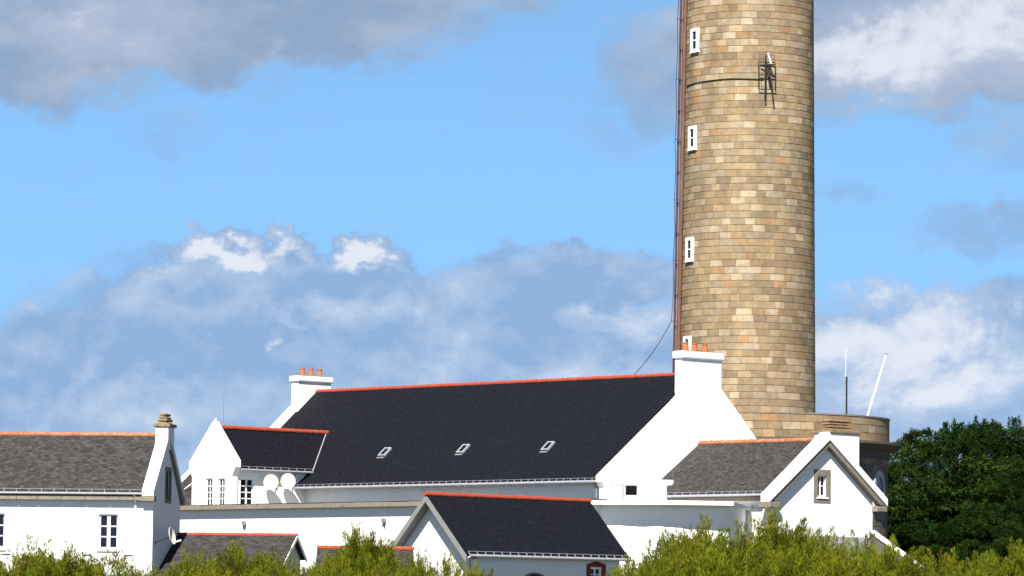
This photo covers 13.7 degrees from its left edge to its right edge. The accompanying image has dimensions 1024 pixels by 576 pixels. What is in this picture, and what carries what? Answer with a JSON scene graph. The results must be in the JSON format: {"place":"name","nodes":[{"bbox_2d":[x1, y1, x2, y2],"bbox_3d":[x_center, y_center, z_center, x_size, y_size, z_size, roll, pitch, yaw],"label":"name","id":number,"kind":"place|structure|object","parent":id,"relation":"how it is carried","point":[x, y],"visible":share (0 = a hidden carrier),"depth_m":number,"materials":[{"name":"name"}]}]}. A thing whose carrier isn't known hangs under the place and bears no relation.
{"place":"outdoors","nodes":[
{"label":"outdoors","id":0,"kind":"place"},
{"bbox_2d":[0,0,1023,482],"label":"sky","id":1,"kind":"structure","parent":0,"point":[363,193],"materials":[{"name":"blue"}]},
{"bbox_3d":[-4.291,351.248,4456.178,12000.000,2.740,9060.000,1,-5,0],"label":"ground","id":2,"kind":"structure","parent":0,"visible":0},
{"bbox_2d":[0,559,26,575],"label":"tamarisk bush","id":3,"kind":"object","parent":2,"relation":"on","point":[1,570],"visible":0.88,"depth_m":112.64,"materials":[{"name":"green plant"}]},
{"bbox_2d":[0,533,111,575],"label":"tamarisk bush","id":4,"kind":"object","parent":2,"relation":"on","point":[23,564],"visible":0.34,"depth_m":115.35,"materials":[{"name":"green plant"}]},
{"bbox_2d":[23,540,120,575],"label":"tamarisk bush","id":5,"kind":"object","parent":2,"relation":"on","point":[68,567],"visible":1,"depth_m":110.39,"materials":[{"name":"green plant"}]},
{"bbox_2d":[0,413,184,575],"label":"white house","id":6,"kind":"structure","parent":2,"relation":"on","point":[96,494],"depth_m":200.64,"materials":[{"name":"white paint"}]},
{"bbox_2d":[0,513,5,549],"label":"window","id":7,"kind":"structure","parent":6,"relation":"in","point":[2,515],"depth_m":200.78,"materials":[{"name":"white paint"}]},
{"bbox_2d":[96,514,118,550],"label":"window","id":8,"kind":"structure","parent":6,"relation":"in","point":[108,523],"depth_m":200.09,"materials":[{"name":"white paint"}]},
{"bbox_2d":[154,527,181,544],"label":"satellite dish","id":9,"kind":"object","parent":6,"relation":"attached to","point":[171,536],"visible":1,"depth_m":200.13,"materials":[{"name":"beige"}]},
{"bbox_2d":[165,467,171,503],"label":"window","id":10,"kind":"structure","parent":6,"relation":"in","point":[168,469],"depth_m":203.44,"materials":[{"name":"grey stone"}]},
{"bbox_2d":[88,546,165,575],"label":"tamarisk bush","id":11,"kind":"object","parent":2,"relation":"on","point":[122,565],"visible":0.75,"depth_m":113.61,"materials":[{"name":"green plant"}]},
{"bbox_2d":[131,563,160,575],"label":"tamarisk bush","id":12,"kind":"object","parent":2,"relation":"on","point":[143,571],"visible":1,"depth_m":108.79,"materials":[{"name":"green plant"}]},
{"bbox_2d":[181,469,191,504],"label":"outbuilding","id":13,"kind":"structure","parent":2,"relation":"on","point":[186,478],"depth_m":249.36,"materials":[{"name":"paint"}]},
{"bbox_2d":[155,546,244,575],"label":"tamarisk bush","id":14,"kind":"object","parent":2,"relation":"on","point":[192,569],"visible":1,"depth_m":111.43,"materials":[{"name":"green plant"}]},
{"bbox_2d":[157,532,306,575],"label":"lean to shed","id":15,"kind":"object","parent":2,"relation":"on","point":[252,543],"visible":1,"depth_m":203.76,"materials":[{"name":"stone"}]},
{"bbox_2d":[177,538,288,575],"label":"tamarisk bush","id":16,"kind":"object","parent":2,"relation":"on","point":[237,565],"visible":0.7,"depth_m":114.54,"materials":[{"name":"green plant"}]},
{"bbox_2d":[189,418,328,504],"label":"gabled wing","id":17,"kind":"structure","parent":2,"relation":"on","point":[230,464],"depth_m":247.04,"materials":[{"name":"white paint"}]},
{"bbox_2d":[207,478,212,504],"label":"window","id":18,"kind":"structure","parent":17,"relation":"in","point":[209,481],"depth_m":246.60,"materials":[{"name":"white paint"}]},
{"bbox_2d":[219,478,224,503],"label":"window","id":19,"kind":"structure","parent":17,"relation":"in","point":[221,481],"depth_m":245.76,"materials":[{"name":"white paint"}]},
{"bbox_2d":[223,341,224,424],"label":"whip aerial","id":20,"kind":"object","parent":17,"relation":"attached to","point":[223,397],"visible":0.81,"depth_m":250.47,"materials":[{"name":"grey metal"}]},
{"bbox_2d":[240,478,252,503],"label":"window","id":21,"kind":"structure","parent":17,"relation":"in","point":[246,497],"depth_m":245.97,"materials":[{"name":"white paint"}]},
{"bbox_2d":[263,474,277,489],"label":"satellite dish","id":22,"kind":"object","parent":17,"relation":"attached to","point":[270,481],"visible":1,"depth_m":246.38,"materials":[{"name":"beige"}]},
{"bbox_2d":[281,473,294,488],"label":"satellite dish","id":23,"kind":"object","parent":17,"relation":"attached to","point":[287,480],"visible":1,"depth_m":247.28,"materials":[{"name":"beige"}]},
{"bbox_2d":[243,546,331,575],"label":"tamarisk bush","id":24,"kind":"object","parent":2,"relation":"on","point":[272,569],"visible":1,"depth_m":109.72,"materials":[{"name":"green plant"}]},
{"bbox_2d":[316,545,385,575],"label":"tamarisk bush","id":25,"kind":"object","parent":2,"relation":"on","point":[341,564],"visible":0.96,"depth_m":113.56,"materials":[{"name":"green plant"}]},
{"bbox_2d":[316,545,413,569],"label":"outbuilding","id":26,"kind":"structure","parent":2,"relation":"on","point":[398,550],"depth_m":185.38,"materials":[{"name":"stone"}]},
{"bbox_2d":[305,519,433,575],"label":"tamarisk bush","id":27,"kind":"object","parent":2,"relation":"on","point":[372,553],"visible":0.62,"depth_m":116.48,"materials":[{"name":"green plant"}]},
{"bbox_2d":[180,498,617,572],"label":"flat roofed extension","id":28,"kind":"object","parent":2,"relation":"on","point":[313,525],"visible":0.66,"depth_m":234.97,"materials":[{"name":"paint"}]},
{"bbox_2d":[376,546,455,575],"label":"tamarisk bush","id":29,"kind":"object","parent":2,"relation":"on","point":[416,571],"visible":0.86,"depth_m":111.77,"materials":[{"name":"green plant"}]},
{"bbox_2d":[419,551,482,575],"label":"tamarisk bush","id":30,"kind":"object","parent":2,"relation":"on","point":[447,568],"visible":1,"depth_m":107.68,"materials":[{"name":"green plant"}]},
{"bbox_2d":[463,558,494,575],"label":"tamarisk bush","id":31,"kind":"object","parent":2,"relation":"on","point":[482,572],"visible":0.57,"depth_m":111.64,"materials":[{"name":"green plant"}]},
{"bbox_2d":[391,492,631,575],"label":"slate cottage","id":32,"kind":"structure","parent":2,"relation":"on","point":[510,535],"depth_m":197.35,"materials":[{"name":"black stone"}]},
{"bbox_2d":[525,573,543,575],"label":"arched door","id":33,"kind":"structure","parent":32,"relation":"in","point":[530,574],"depth_m":197.04,"materials":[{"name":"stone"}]},
{"bbox_2d":[591,567,599,575],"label":"window","id":34,"kind":"structure","parent":32,"relation":"in","point":[595,571],"depth_m":199.95,"materials":[{"name":"white paint"}]},
{"bbox_2d":[270,342,755,502],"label":"long house","id":35,"kind":"structure","parent":2,"relation":"on","point":[582,437],"depth_m":240.09,"materials":[{"name":"paint"}]},
{"bbox_2d":[605,535,684,575],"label":"tamarisk bush","id":36,"kind":"object","parent":2,"relation":"on","point":[655,568],"visible":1,"depth_m":109.62,"materials":[{"name":"green plant"}]},
{"bbox_2d":[618,526,720,575],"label":"tamarisk bush","id":37,"kind":"object","parent":2,"relation":"on","point":[685,542],"visible":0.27,"depth_m":113.82,"materials":[{"name":"green plant"}]},
{"bbox_2d":[591,473,751,567],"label":"flat roof annex","id":38,"kind":"object","parent":2,"relation":"on","point":[639,516],"visible":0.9,"depth_m":220.05,"materials":[{"name":"white paint"}]},
{"bbox_2d":[632,513,777,572],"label":"tamarisk bush","id":39,"kind":"object","parent":2,"relation":"on","point":[703,530],"visible":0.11,"depth_m":116.37,"materials":[{"name":"green plant"}]},
{"bbox_2d":[643,517,810,575],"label":"tamarisk bush","id":40,"kind":"object","parent":2,"relation":"on","point":[726,562],"visible":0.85,"depth_m":111.65,"materials":[{"name":"green plant"}]},
{"bbox_2d":[634,0,901,538],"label":"lighthouse","id":41,"kind":"object","parent":2,"relation":"on","point":[744,275],"visible":0.53,"depth_m":259.86,"materials":[{"name":"stone"}]},
{"bbox_2d":[758,51,775,103],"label":"caged aerial","id":42,"kind":"object","parent":41,"relation":"attached to","point":[767,67],"visible":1,"depth_m":259.64,"materials":[{"name":"black metal"}]},
{"bbox_2d":[845,363,847,413],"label":"radio mast","id":43,"kind":"object","parent":41,"relation":"on","point":[846,387],"visible":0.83,"depth_m":256.31,"materials":[{"name":"white metal"}]},
{"bbox_2d":[867,352,887,415],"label":"leaning pole","id":44,"kind":"object","parent":41,"relation":"on","point":[886,353],"visible":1,"depth_m":257.31,"materials":[{"name":"white metal"}]},
{"bbox_2d":[873,470,884,506],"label":"arched window","id":45,"kind":"structure","parent":41,"relation":"in","point":[878,479],"depth_m":258.25,"materials":[{"name":"glass"}]},
{"bbox_2d":[661,419,887,557],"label":"gabled house","id":46,"kind":"structure","parent":2,"relation":"on","point":[822,480],"depth_m":228.73,"materials":[{"name":"white paint"}]},
{"bbox_2d":[814,469,830,502],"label":"window","id":47,"kind":"structure","parent":46,"relation":"in","point":[819,475],"depth_m":228.01,"materials":[{"name":"white paint"}]},
{"bbox_2d":[733,505,857,571],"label":"tamarisk bush","id":48,"kind":"object","parent":2,"relation":"on","point":[787,540],"visible":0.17,"depth_m":115.50,"materials":[{"name":"green plant"}]},
{"bbox_2d":[744,525,925,575],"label":"tamarisk bush","id":49,"kind":"object","parent":2,"relation":"on","point":[836,564],"visible":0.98,"depth_m":110.07,"materials":[{"name":"green plant"}]},
{"bbox_2d":[820,528,930,573],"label":"tamarisk bush","id":50,"kind":"object","parent":2,"relation":"on","point":[866,546],"visible":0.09,"depth_m":114.50,"materials":[{"name":"green plant"}]},
{"bbox_2d":[869,530,920,565],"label":"ramp wall","id":51,"kind":"structure","parent":2,"relation":"on","point":[881,541],"depth_m":223.34,"materials":[{"name":"paint"}]},
{"bbox_2d":[844,532,962,575],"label":"tamarisk bush","id":52,"kind":"object","parent":2,"relation":"on","point":[907,562],"visible":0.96,"depth_m":109.48,"materials":[{"name":"green plant"}]},
{"bbox_2d":[887,456,948,536],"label":"pine tree","id":53,"kind":"object","parent":2,"relation":"on","point":[895,470],"visible":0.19,"depth_m":286.47,"materials":[{"name":"green plant"}]},
{"bbox_2d":[889,518,980,574],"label":"pine tree","id":54,"kind":"object","parent":2,"relation":"on","point":[932,531],"visible":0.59,"depth_m":268.89,"materials":[{"name":"green plant"}]},
{"bbox_2d":[887,476,985,572],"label":"cypress tree","id":55,"kind":"object","parent":2,"relation":"on","point":[935,504],"visible":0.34,"depth_m":279.34,"materials":[{"name":"green plant"}]},
{"bbox_2d":[888,420,1005,544],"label":"pine tree","id":56,"kind":"object","parent":2,"relation":"on","point":[935,449],"visible":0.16,"depth_m":299.38,"materials":[{"name":"green plant"}]},
{"bbox_2d":[887,456,1023,571],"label":"cypress tree","id":57,"kind":"object","parent":2,"relation":"on","point":[968,475],"visible":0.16,"depth_m":282.35,"materials":[{"name":"green plant"}]},
{"bbox_2d":[925,546,1006,575],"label":"tamarisk bush","id":58,"kind":"object","parent":2,"relation":"on","point":[949,563],"visible":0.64,"depth_m":112.64,"materials":[{"name":"green plant"}]},
{"bbox_2d":[912,415,1022,480],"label":"pine tree","id":59,"kind":"object","parent":2,"relation":"on","point":[975,431],"visible":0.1,"depth_m":310.90,"materials":[{"name":"green plant"}]},
{"bbox_2d":[922,507,1023,570],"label":"pine tree","id":60,"kind":"object","parent":2,"relation":"on","point":[970,522],"visible":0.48,"depth_m":270.62,"materials":[{"name":"green plant"}]},
{"bbox_2d":[944,474,1023,566],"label":"pine tree","id":61,"kind":"object","parent":2,"relation":"on","point":[997,488],"visible":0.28,"depth_m":277.80,"materials":[{"name":"green plant"}]},
{"bbox_2d":[947,550,1020,575],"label":"tamarisk bush","id":62,"kind":"object","parent":2,"relation":"on","point":[986,570],"visible":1,"depth_m":108.66,"materials":[{"name":"green plant"}]},
{"bbox_2d":[959,417,1023,515],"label":"pine tree","id":63,"kind":"object","parent":2,"relation":"on","point":[1005,445],"visible":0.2,"depth_m":302.21,"materials":[{"name":"green plant"}]},
{"bbox_2d":[966,536,1023,575],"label":"tamarisk bush","id":64,"kind":"object","parent":2,"relation":"on","point":[1014,560],"visible":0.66,"depth_m":113.29,"materials":[{"name":"green plant"}]},
{"bbox_2d":[973,521,1023,570],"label":"pine tree","id":65,"kind":"object","parent":2,"relation":"on","point":[999,548],"visible":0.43,"depth_m":266.99,"materials":[{"name":"green plant"}]},
{"bbox_2d":[995,415,1023,511],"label":"pine tree","id":66,"kind":"object","parent":2,"relation":"on","point":[1019,423],"depth_m":310.55,"materials":[{"name":"green plant"}]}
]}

